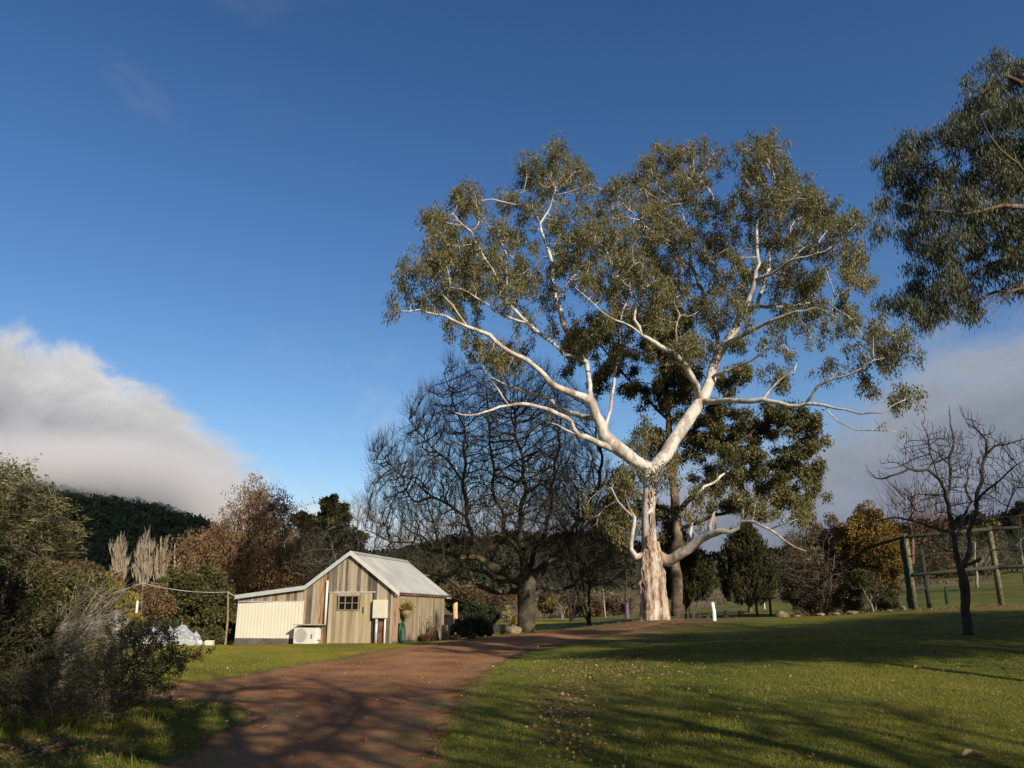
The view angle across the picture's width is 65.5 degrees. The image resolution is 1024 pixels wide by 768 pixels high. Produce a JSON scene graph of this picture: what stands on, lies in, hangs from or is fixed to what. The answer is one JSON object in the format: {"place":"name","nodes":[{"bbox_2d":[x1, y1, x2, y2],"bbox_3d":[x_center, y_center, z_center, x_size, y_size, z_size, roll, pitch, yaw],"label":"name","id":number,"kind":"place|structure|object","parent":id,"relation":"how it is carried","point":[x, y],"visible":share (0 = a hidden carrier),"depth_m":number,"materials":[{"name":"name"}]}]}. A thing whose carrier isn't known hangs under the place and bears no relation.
{"place":"outdoors","nodes":[
{"label":"outdoors","id":0,"kind":"place"},
{"bbox_2d":[1,563,494,597],"bbox_3d":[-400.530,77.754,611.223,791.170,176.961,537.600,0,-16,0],"label":"misty hill","id":1,"kind":"structure","parent":0,"point":[125,587],"depth_m":369.04,"materials":[{"name":"green plant"}]},
{"bbox_2d":[0,472,476,593],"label":"hill forest","id":2,"kind":"object","parent":1,"relation":"on","point":[112,515],"visible":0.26,"depth_m":505.08,"materials":[{"name":"green plant"}]},
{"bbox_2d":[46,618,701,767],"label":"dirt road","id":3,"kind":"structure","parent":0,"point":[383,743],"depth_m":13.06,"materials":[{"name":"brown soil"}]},
{"bbox_2d":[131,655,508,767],"bbox_3d":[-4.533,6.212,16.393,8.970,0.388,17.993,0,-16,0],"label":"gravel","id":4,"kind":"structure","parent":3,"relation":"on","point":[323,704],"depth_m":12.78,"materials":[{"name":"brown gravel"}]},
{"bbox_2d":[0,571,1023,767],"bbox_3d":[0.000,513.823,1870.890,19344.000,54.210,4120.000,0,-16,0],"label":"ground","id":5,"kind":"structure","parent":0,"point":[721,628],"depth_m":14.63,"materials":[{"name":"green plant"}]},
{"bbox_2d":[4,610,55,647],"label":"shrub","id":6,"kind":"object","parent":5,"relation":"on","point":[46,622],"visible":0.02,"depth_m":15.86,"materials":[{"name":"green plant"}]},
{"bbox_2d":[0,557,65,711],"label":"shrub","id":7,"kind":"object","parent":5,"relation":"on","point":[34,630],"visible":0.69,"depth_m":12.97,"materials":[{"name":"green plant"}]},
{"bbox_2d":[24,524,59,569],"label":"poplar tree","id":8,"kind":"object","parent":5,"relation":"on","point":[40,551],"visible":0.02,"depth_m":147.54,"materials":[{"name":"plant"}]},
{"bbox_2d":[0,452,96,581],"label":"lichen tree","id":9,"kind":"object","parent":5,"relation":"on","point":[40,520],"visible":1,"depth_m":12.31,"materials":[{"name":"green plant"}]},
{"bbox_2d":[6,565,114,640],"bbox_3d":[-15.048,7.447,26.076,4.252,2.926,2.625,0,-16,0],"label":"hedge tree","id":10,"kind":"object","parent":5,"relation":"on","point":[64,589],"visible":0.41,"depth_m":25.59,"materials":[{"name":"green plant"}]},
{"bbox_2d":[6,556,124,585],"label":"thicket","id":11,"kind":"object","parent":5,"relation":"on","point":[76,566],"visible":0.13,"depth_m":91.84,"materials":[{"name":"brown plant"}]},
{"bbox_2d":[0,641,147,730],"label":"shrub","id":12,"kind":"object","parent":5,"relation":"on","point":[40,685],"visible":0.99,"depth_m":10.90,"materials":[{"name":"green plant"}]},
{"bbox_2d":[1,556,180,707],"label":"shrub","id":13,"kind":"object","parent":5,"relation":"on","point":[69,635],"visible":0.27,"depth_m":14.24,"materials":[{"name":"grey plant"}]},
{"bbox_2d":[54,609,133,676],"bbox_3d":[-10.761,5.987,18.220,2.941,1.642,6.509,3,-16,-10],"label":"shrub","id":14,"kind":"object","parent":5,"relation":"on","point":[114,628],"visible":0.06,"depth_m":20.12,"materials":[{"name":"plant"}]},
{"bbox_2d":[0,703,227,767],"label":"long grass","id":15,"kind":"structure","parent":5,"relation":"on","point":[119,756],"depth_m":10.25,"materials":[{"name":"green plant"}]},
{"bbox_2d":[108,530,131,579],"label":"poplar tree","id":16,"kind":"object","parent":5,"relation":"on","point":[119,560],"visible":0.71,"depth_m":146.43,"materials":[{"name":"beige plant"}]},
{"bbox_2d":[104,571,142,639],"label":"fruit tree","id":17,"kind":"object","parent":5,"relation":"on","point":[127,596],"visible":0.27,"depth_m":35.44,"materials":[{"name":"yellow plant"}]},
{"bbox_2d":[51,612,215,715],"bbox_3d":[-5.977,4.441,12.633,2.267,1.607,1.348,0,-16,0],"label":"shrub","id":18,"kind":"object","parent":5,"relation":"on","point":[141,634],"visible":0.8,"depth_m":12.45,"materials":[{"name":"green plant"}]},
{"bbox_2d":[129,611,144,645],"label":"garden plant","id":19,"kind":"object","parent":5,"relation":"on","point":[136,616],"visible":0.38,"depth_m":28.77,"materials":[{"name":"yellow plant"}]},
{"bbox_2d":[131,529,155,588],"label":"poplar tree","id":20,"kind":"object","parent":5,"relation":"on","point":[144,558],"visible":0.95,"depth_m":146.22,"materials":[{"name":"beige plant"}]},
{"bbox_2d":[132,582,178,623],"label":"shrub","id":21,"kind":"object","parent":5,"relation":"on","point":[162,601],"visible":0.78,"depth_m":37.41,"materials":[{"name":"orange plant"}]},
{"bbox_2d":[152,534,170,581],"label":"poplar tree","id":22,"kind":"object","parent":5,"relation":"on","point":[160,565],"visible":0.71,"depth_m":146.25,"materials":[{"name":"beige plant"}]},
{"bbox_2d":[138,622,204,645],"bbox_3d":[-13.518,9.909,31.487,2.900,0.980,1.600,0,-16,0],"label":"garden netting","id":23,"kind":"object","parent":5,"relation":"on","point":[187,635],"visible":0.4,"depth_m":31.20,"materials":[{"name":"white fabric"}]},
{"bbox_2d":[113,583,233,644],"bbox_3d":[-13.915,9.518,32.475,0.698,2.689,6.031,-10,-19,32],"label":"clothesline","id":24,"kind":"object","parent":5,"relation":"on","point":[225,642],"visible":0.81,"depth_m":34.50,"materials":[{"name":"galvanised steel"},{"name":"weathered wood"}]},
{"bbox_2d":[144,617,235,640],"bbox_3d":[-15.295,11.492,37.132,5.178,1.252,1.515,0,-16,0],"label":"shrub","id":25,"kind":"object","parent":5,"relation":"on","point":[231,635],"visible":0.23,"depth_m":37.09,"materials":[{"name":"green plant"}]},
{"bbox_2d":[156,563,236,634],"bbox_3d":[-16.467,11.513,41.407,4.619,4.365,3.168,0,-16,0],"label":"shrub","id":26,"kind":"object","parent":5,"relation":"on","point":[199,609],"visible":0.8,"depth_m":40.71,"materials":[{"name":"green plant"}]},
{"bbox_2d":[190,625,225,644],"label":"shrub","id":27,"kind":"object","parent":5,"relation":"on","point":[216,634],"visible":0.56,"depth_m":31.84,"materials":[{"name":"green plant"}]},
{"bbox_2d":[205,640,214,644],"bbox_3d":[-11.774,10.098,31.016,0.300,0.220,0.200,0,-16,0],"label":"garden block","id":28,"kind":"object","parent":5,"relation":"on","point":[209,642],"depth_m":30.93,"materials":[{"name":"beige concrete"}]},
{"bbox_2d":[152,470,337,612],"bbox_3d":[-19.517,12.631,60.907,13.926,12.172,10.897,0,-16,0],"label":"birch tree","id":29,"kind":"object","parent":5,"relation":"on","point":[263,559],"visible":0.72,"depth_m":59.08,"materials":[{"name":"orange plant"}]},
{"bbox_2d":[293,627,320,643],"bbox_3d":[-8.612,10.595,33.498,1.060,0.710,0.389,-4,-17,14],"label":"air conditioner","id":30,"kind":"object","parent":5,"relation":"on","point":[307,635],"visible":0.99,"depth_m":33.35,"materials":[{"name":"white plastic"}]},
{"bbox_2d":[290,492,367,585],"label":"pine tree","id":31,"kind":"object","parent":5,"relation":"on","point":[320,520],"visible":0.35,"depth_m":70.11,"materials":[{"name":"green plant"}]},
{"bbox_2d":[234,551,467,644],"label":"wooden shed","id":32,"kind":"structure","parent":5,"relation":"on","point":[338,597],"depth_m":34.22,"materials":[{"name":"weathered wood boards"},{"name":"galvanised steel"},{"name":"painted metal"}]},
{"bbox_2d":[293,624,323,624],"bbox_3d":[-8.577,10.147,33.602,1.150,0.052,0.620,-4,-17,14],"label":"shelf","id":33,"kind":"object","parent":32,"relation":"attached to","point":[308,624],"visible":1,"depth_m":33.33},
{"bbox_2d":[327,593,360,642],"bbox_3d":[-7.102,9.877,33.608,1.426,2.030,0.077,-4,-17,14],"label":"door","id":34,"kind":"structure","parent":32,"relation":"in","point":[343,623],"depth_m":33.59,"materials":[{"name":"beige wood"}]},
{"bbox_2d":[358,593,372,642],"bbox_3d":[-6.151,9.806,33.363,0.529,2.030,0.071,-4,-17,13],"label":"door","id":35,"kind":"structure","parent":32,"relation":"in","point":[364,635],"depth_m":33.37,"materials":[{"name":"beige wood"}]},
{"bbox_2d":[372,600,387,642],"bbox_3d":[-5.503,9.930,33.070,0.600,1.870,0.219,-4,-17,14],"label":"meter box","id":36,"kind":"object","parent":32,"relation":"attached to","point":[380,609],"visible":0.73,"depth_m":33.09,"materials":[{"name":"beige metal"}]},
{"bbox_2d":[398,622,405,642],"bbox_3d":[-4.500,10.356,32.986,0.380,0.932,0.675,7,-18,-24],"label":"garden hose","id":37,"kind":"object","parent":32,"relation":"hanging from","point":[401,638],"visible":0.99,"depth_m":33.11,"materials":[{"name":"green plastic"}]},
{"bbox_2d":[399,600,415,618],"bbox_3d":[-4.432,9.492,33.518,0.848,0.856,0.740,13,-21,-39],"label":"hanging basket","id":38,"kind":"object","parent":32,"relation":"attached to","point":[407,609],"visible":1,"depth_m":33.39,"materials":[{"name":"green plastic"}]},
{"bbox_2d":[281,485,422,580],"bbox_3d":[-11.358,12.244,56.752,10.217,10.774,7.054,0,-16,0],"label":"bare tree","id":39,"kind":"object","parent":5,"relation":"on","point":[350,528],"visible":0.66,"depth_m":56.94,"materials":[{"name":"brown plant"}]},
{"bbox_2d":[377,618,383,642],"bbox_3d":[-5.423,10.253,33.052,0.300,1.000,0.020,-4,-17,14],"label":"rusty sheet","id":40,"kind":"object","parent":5,"relation":"on","point":[380,629],"visible":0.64,"depth_m":33.06,"materials":[{"name":"brown metal"}]},
{"bbox_2d":[419,611,440,640],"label":"potted plant","id":41,"kind":"object","parent":5,"relation":"on","point":[426,637],"visible":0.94,"depth_m":35.02,"materials":[{"name":"brown plant"}]},
{"bbox_2d":[429,626,435,640],"bbox_3d":[-3.643,11.417,36.434,0.266,0.679,0.714,-4,-17,15],"label":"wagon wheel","id":42,"kind":"object","parent":5,"relation":"on","point":[433,639],"visible":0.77,"depth_m":36.42,"materials":[{"name":"brown wood"}]},
{"bbox_2d":[441,625,447,640],"bbox_3d":[-3.142,11.635,37.153,0.315,0.748,0.317,0,-16,0],"label":"log stump","id":43,"kind":"object","parent":5,"relation":"on","point":[444,632],"visible":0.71,"depth_m":37.05,"materials":[{"name":"wood"}]},
{"bbox_2d":[449,632,456,639],"bbox_3d":[-2.792,11.949,37.664,0.412,0.439,0.404,0,-16,0],"label":"log stump","id":44,"kind":"object","parent":5,"relation":"on","point":[451,637],"visible":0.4,"depth_m":37.50,"materials":[{"name":"brown wood"}]},
{"bbox_2d":[449,612,494,638],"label":"shrub","id":45,"kind":"object","parent":5,"relation":"on","point":[467,627],"visible":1,"depth_m":35.64,"materials":[{"name":"green plant"}]},
{"bbox_2d":[445,597,500,633],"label":"shrub","id":46,"kind":"object","parent":5,"relation":"on","point":[480,609],"visible":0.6,"depth_m":42.03,"materials":[{"name":"green plant"}]},
{"bbox_2d":[439,577,516,609],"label":"shrub","id":47,"kind":"object","parent":5,"relation":"on","point":[470,593],"visible":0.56,"depth_m":96.18,"materials":[{"name":"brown plant"}]},
{"bbox_2d":[483,594,505,634],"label":"shrub","id":48,"kind":"object","parent":5,"relation":"on","point":[498,601],"visible":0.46,"depth_m":45.05,"materials":[{"name":"green plant"}]},
{"bbox_2d":[355,345,637,631],"bbox_3d":[-1.040,6.644,53.296,19.111,19.367,11.565,0,-16,0],"label":"oak tree","id":49,"kind":"object","parent":5,"relation":"on","point":[526,578],"visible":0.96,"depth_m":51.85,"materials":[{"name":"brown plant"}]},
{"bbox_2d":[501,605,512,633],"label":"garden plant","id":50,"kind":"object","parent":5,"relation":"on","point":[507,615],"visible":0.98,"depth_m":41.20,"materials":[{"name":"green plant"}]},
{"bbox_2d":[0,603,1022,767],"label":"fallen leaves","id":51,"kind":"object","parent":5,"relation":"on","point":[556,720],"visible":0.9,"depth_m":10.31,"materials":[{"name":"brown plant"}]},
{"bbox_2d":[504,625,521,634],"bbox_3d":[0.053,12.762,41.104,0.810,0.609,0.781,-15,-22,42],"label":"rock","id":52,"kind":"object","parent":5,"relation":"on","point":[512,629],"visible":0.64,"depth_m":40.87,"materials":[{"name":"stone"}]},
{"bbox_2d":[509,614,517,625],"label":"garden plant","id":53,"kind":"object","parent":5,"relation":"on","point":[514,620],"visible":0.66,"depth_m":43.01,"materials":[{"name":"yellow plant"}]},
{"bbox_2d":[537,592,552,618],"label":"shrub","id":54,"kind":"object","parent":5,"relation":"on","point":[541,601],"visible":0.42,"depth_m":97.86,"materials":[{"name":"green plant"}]},
{"bbox_2d":[543,596,557,618],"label":"shrub","id":55,"kind":"object","parent":5,"relation":"on","point":[551,605],"visible":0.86,"depth_m":93.96,"materials":[{"name":"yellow plant"}]},
{"bbox_2d":[550,600,571,618],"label":"bare shrub","id":56,"kind":"object","parent":5,"relation":"on","point":[562,616],"visible":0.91,"depth_m":80.75,"materials":[{"name":"plant"}]},
{"bbox_2d":[555,595,571,616],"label":"shrub","id":57,"kind":"object","parent":5,"relation":"on","point":[566,613],"visible":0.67,"depth_m":92.04,"materials":[{"name":"orange plant"}]},
{"bbox_2d":[528,541,622,620],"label":"bare tree","id":58,"kind":"object","parent":5,"relation":"on","point":[572,610],"visible":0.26,"depth_m":71.46,"materials":[{"name":"brown plant"}]},
{"bbox_2d":[522,451,640,625],"bbox_3d":[4.993,10.572,55.262,9.156,12.262,8.003,0,-16,0],"label":"bare tree","id":59,"kind":"object","parent":5,"relation":"on","point":[587,617],"visible":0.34,"depth_m":54.19,"materials":[{"name":"brown plant"}]},
{"bbox_2d":[569,592,596,615],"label":"shrub","id":60,"kind":"object","parent":5,"relation":"on","point":[578,608],"visible":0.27,"depth_m":103.33,"materials":[{"name":"green plant"}]},
{"bbox_2d":[585,607,595,616],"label":"shrub","id":61,"kind":"object","parent":5,"relation":"on","point":[592,612],"visible":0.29,"depth_m":88.17,"materials":[{"name":"orange plant"}]},
{"bbox_2d":[592,587,611,616],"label":"sapling","id":62,"kind":"object","parent":5,"relation":"on","point":[602,600],"visible":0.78,"depth_m":79.01,"materials":[{"name":"grey plant"}]},
{"bbox_2d":[583,590,635,616],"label":"shrub","id":63,"kind":"object","parent":5,"relation":"on","point":[613,606],"visible":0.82,"depth_m":99.68,"materials":[{"name":"brown plant"}]},
{"bbox_2d":[607,541,640,618],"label":"bare tree","id":64,"kind":"object","parent":5,"relation":"on","point":[626,592],"visible":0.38,"depth_m":65.83,"materials":[{"name":"plant"}]},
{"bbox_2d":[625,603,628,618],"bbox_3d":[9.367,18.507,64.914,0.323,1.200,0.340,0,-16,0],"label":"tree guard","id":65,"kind":"object","parent":5,"relation":"on","point":[626,610],"visible":1,"depth_m":64.79,"materials":[{"name":"purple plastic"}]},
{"bbox_2d":[381,124,930,620],"bbox_3d":[7.559,-2.821,43.206,27.857,30.693,15.627,0,-16,0],"label":"gum tree","id":66,"kind":"object","parent":5,"relation":"on","point":[595,238],"visible":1,"depth_m":41.70,"materials":[{"name":"green plant"}]},
{"bbox_2d":[673,610,701,618],"bbox_3d":[9.968,13.279,45.086,1.602,0.898,0.160,0,-16,0],"label":"rail fence","id":67,"kind":"object","parent":5,"relation":"on","point":[682,613],"visible":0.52,"depth_m":45.09,"materials":[{"name":"brown wood"}]},
{"bbox_2d":[661,532,720,617],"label":"cypress tree","id":68,"kind":"object","parent":5,"relation":"on","point":[700,579],"visible":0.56,"depth_m":49.52,"materials":[{"name":"green plant"}]},
{"bbox_2d":[557,292,834,618],"bbox_3d":[11.482,3.641,50.589,16.874,21.643,8.849,-7,-17,22],"label":"gum tree","id":69,"kind":"object","parent":5,"relation":"on","point":[747,427],"visible":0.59,"depth_m":48.26,"materials":[{"name":"green plant"}]},
{"bbox_2d":[710,602,715,620],"bbox_3d":[8.789,10.037,34.747,0.217,1.010,0.166,0,-16,0],"label":"white post","id":70,"kind":"object","parent":5,"relation":"on","point":[713,611],"visible":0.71,"depth_m":34.71,"materials":[{"name":"paint"}]},
{"bbox_2d":[444,578,982,619],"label":"dry scrub","id":71,"kind":"object","parent":5,"relation":"on","point":[638,607],"visible":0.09,"depth_m":114.68,"materials":[{"name":"brown plant"}]},
{"bbox_2d":[723,610,729,617],"bbox_3d":[11.893,12.867,44.179,0.444,0.600,0.419,8,-18,-27],"label":"stump","id":72,"kind":"object","parent":5,"relation":"on","point":[726,614],"visible":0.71,"depth_m":44.09,"materials":[{"name":"brown wood"}]},
{"bbox_2d":[738,611,743,616],"bbox_3d":[12.719,12.859,44.176,0.341,0.550,0.317,-4,-16,12],"label":"stump","id":73,"kind":"object","parent":5,"relation":"on","point":[740,613],"visible":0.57,"depth_m":44.09,"materials":[{"name":"brown wood"}]},
{"bbox_2d":[715,519,781,611],"bbox_3d":[15.746,12.257,53.668,4.421,6.335,4.483,10,-19,-31],"label":"cypress tree","id":74,"kind":"object","parent":5,"relation":"on","point":[739,559],"visible":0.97,"depth_m":52.78,"materials":[{"name":"green plant"}]},
{"bbox_2d":[749,597,776,615],"bbox_3d":[14.587,13.028,46.199,1.604,1.288,0.160,0,-16,0],"label":"bench rail","id":75,"kind":"object","parent":5,"relation":"on","point":[770,607],"visible":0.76,"depth_m":46.22,"materials":[{"name":"brown wood"}]},
{"bbox_2d":[774,610,789,616],"bbox_3d":[13.379,11.444,39.355,0.845,0.496,0.488,0,-16,0],"label":"rock","id":76,"kind":"object","parent":5,"relation":"on","point":[779,613],"visible":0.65,"depth_m":39.20,"materials":[{"name":"stone"}]},
{"bbox_2d":[763,520,869,614],"bbox_3d":[15.861,9.488,41.713,5.455,5.600,4.225,0,-16,0],"label":"bare shrub","id":77,"kind":"object","parent":5,"relation":"on","point":[815,586],"visible":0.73,"depth_m":41.24,"materials":[{"name":"brown plant"}]},
{"bbox_2d":[777,511,859,615],"bbox_3d":[16.650,9.680,42.909,5.323,5.786,4.218,0,-16,0],"label":"shrub","id":78,"kind":"object","parent":5,"relation":"on","point":[793,600],"visible":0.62,"depth_m":42.37,"materials":[{"name":"brown plant"}]},
{"bbox_2d":[845,611,858,613],"bbox_3d":[15.792,10.623,37.013,0.605,0.181,0.378,0,-16,0],"label":"rock","id":79,"kind":"object","parent":5,"relation":"on","point":[849,612],"visible":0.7,"depth_m":36.88,"materials":[{"name":"stone"}]},
{"bbox_2d":[825,568,899,613],"bbox_3d":[17.158,10.083,38.700,3.528,2.408,2.048,0,-16,0],"label":"shrub","id":80,"kind":"object","parent":5,"relation":"on","point":[846,593],"visible":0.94,"depth_m":38.42,"materials":[{"name":"green plant"}]},
{"bbox_2d":[850,577,892,611],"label":"bare shrub","id":81,"kind":"object","parent":5,"relation":"on","point":[871,605],"visible":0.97,"depth_m":37.11,"materials":[{"name":"plant"}]},
{"bbox_2d":[829,499,916,611],"bbox_3d":[18.572,8.898,41.228,3.750,5.794,3.616,12,-20,-36],"label":"shrub","id":82,"kind":"object","parent":5,"relation":"on","point":[890,570],"visible":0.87,"depth_m":40.81,"materials":[{"name":"orange plant"}]},
{"bbox_2d":[866,462,964,587],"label":"bare tree","id":83,"kind":"object","parent":5,"relation":"on","point":[912,526],"visible":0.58,"depth_m":88.96,"materials":[{"name":"brown plant"}]},
{"bbox_2d":[848,526,1023,611],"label":"net frame","id":84,"kind":"object","parent":5,"relation":"on","point":[994,568],"visible":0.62,"depth_m":36.35,"materials":[{"name":"brown wood"}]},
{"bbox_2d":[860,45,1023,337],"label":"gum tree","id":85,"kind":"object","parent":5,"relation":"on","point":[1004,158],"visible":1,"depth_m":16.06,"materials":[{"name":"green plant"}]},
{"bbox_2d":[862,406,1023,634],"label":"bare tree","id":86,"kind":"object","parent":5,"relation":"on","point":[965,596],"visible":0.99,"depth_m":24.11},
{"bbox_2d":[944,587,948,604],"bbox_3d":[27.415,13.367,50.265,0.222,1.104,0.222,-7,-17,22],"label":"tree guard","id":87,"kind":"object","parent":5,"relation":"on","point":[947,597],"visible":0.9,"depth_m":50.19,"materials":[{"name":"teal plastic"}]},
{"bbox_2d":[909,537,1020,578],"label":"thicket","id":88,"kind":"object","parent":5,"relation":"on","point":[948,562],"visible":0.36,"depth_m":120.76,"materials":[{"name":"brown plant"}]},
{"bbox_2d":[946,515,998,587],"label":"bare tree","id":89,"kind":"object","parent":5,"relation":"on","point":[976,564],"visible":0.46,"depth_m":85.95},
{"bbox_2d":[962,749,985,757],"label":"dead leaf","id":90,"kind":"object","parent":5,"relation":"on","point":[972,753],"visible":1,"depth_m":8.91,"materials":[{"name":"brown plant"}]},
{"bbox_2d":[963,511,1005,578],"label":"round tree","id":91,"kind":"object","parent":5,"relation":"on","point":[989,522],"visible":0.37,"depth_m":107.59,"materials":[{"name":"green plant"}]},
{"bbox_2d":[986,513,1023,582],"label":"bare tree","id":92,"kind":"object","parent":5,"relation":"on","point":[1017,552],"visible":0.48,"depth_m":76.62,"materials":[{"name":"brown plant"}]},
{"bbox_2d":[1006,500,1023,558],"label":"cypress tree","id":93,"kind":"object","parent":5,"relation":"on","point":[1021,518],"visible":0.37,"depth_m":79.25,"materials":[{"name":"green plant"}]},
{"bbox_2d":[0,0,1023,599],"label":"sky","id":94,"kind":"structure","parent":0,"point":[208,208],"materials":[{"name":"blue"}]},
{"bbox_3d":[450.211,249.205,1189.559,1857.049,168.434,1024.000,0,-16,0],"label":"far hill","id":95,"kind":"structure","parent":0,"visible":0},
{"bbox_2d":[363,510,1019,596],"bbox_3d":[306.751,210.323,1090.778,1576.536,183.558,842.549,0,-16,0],"label":"ridge forest","id":96,"kind":"object","parent":95,"relation":"on","point":[483,579],"visible":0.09,"depth_m":951.33,"materials":[{"name":"green plant"}]}
]}

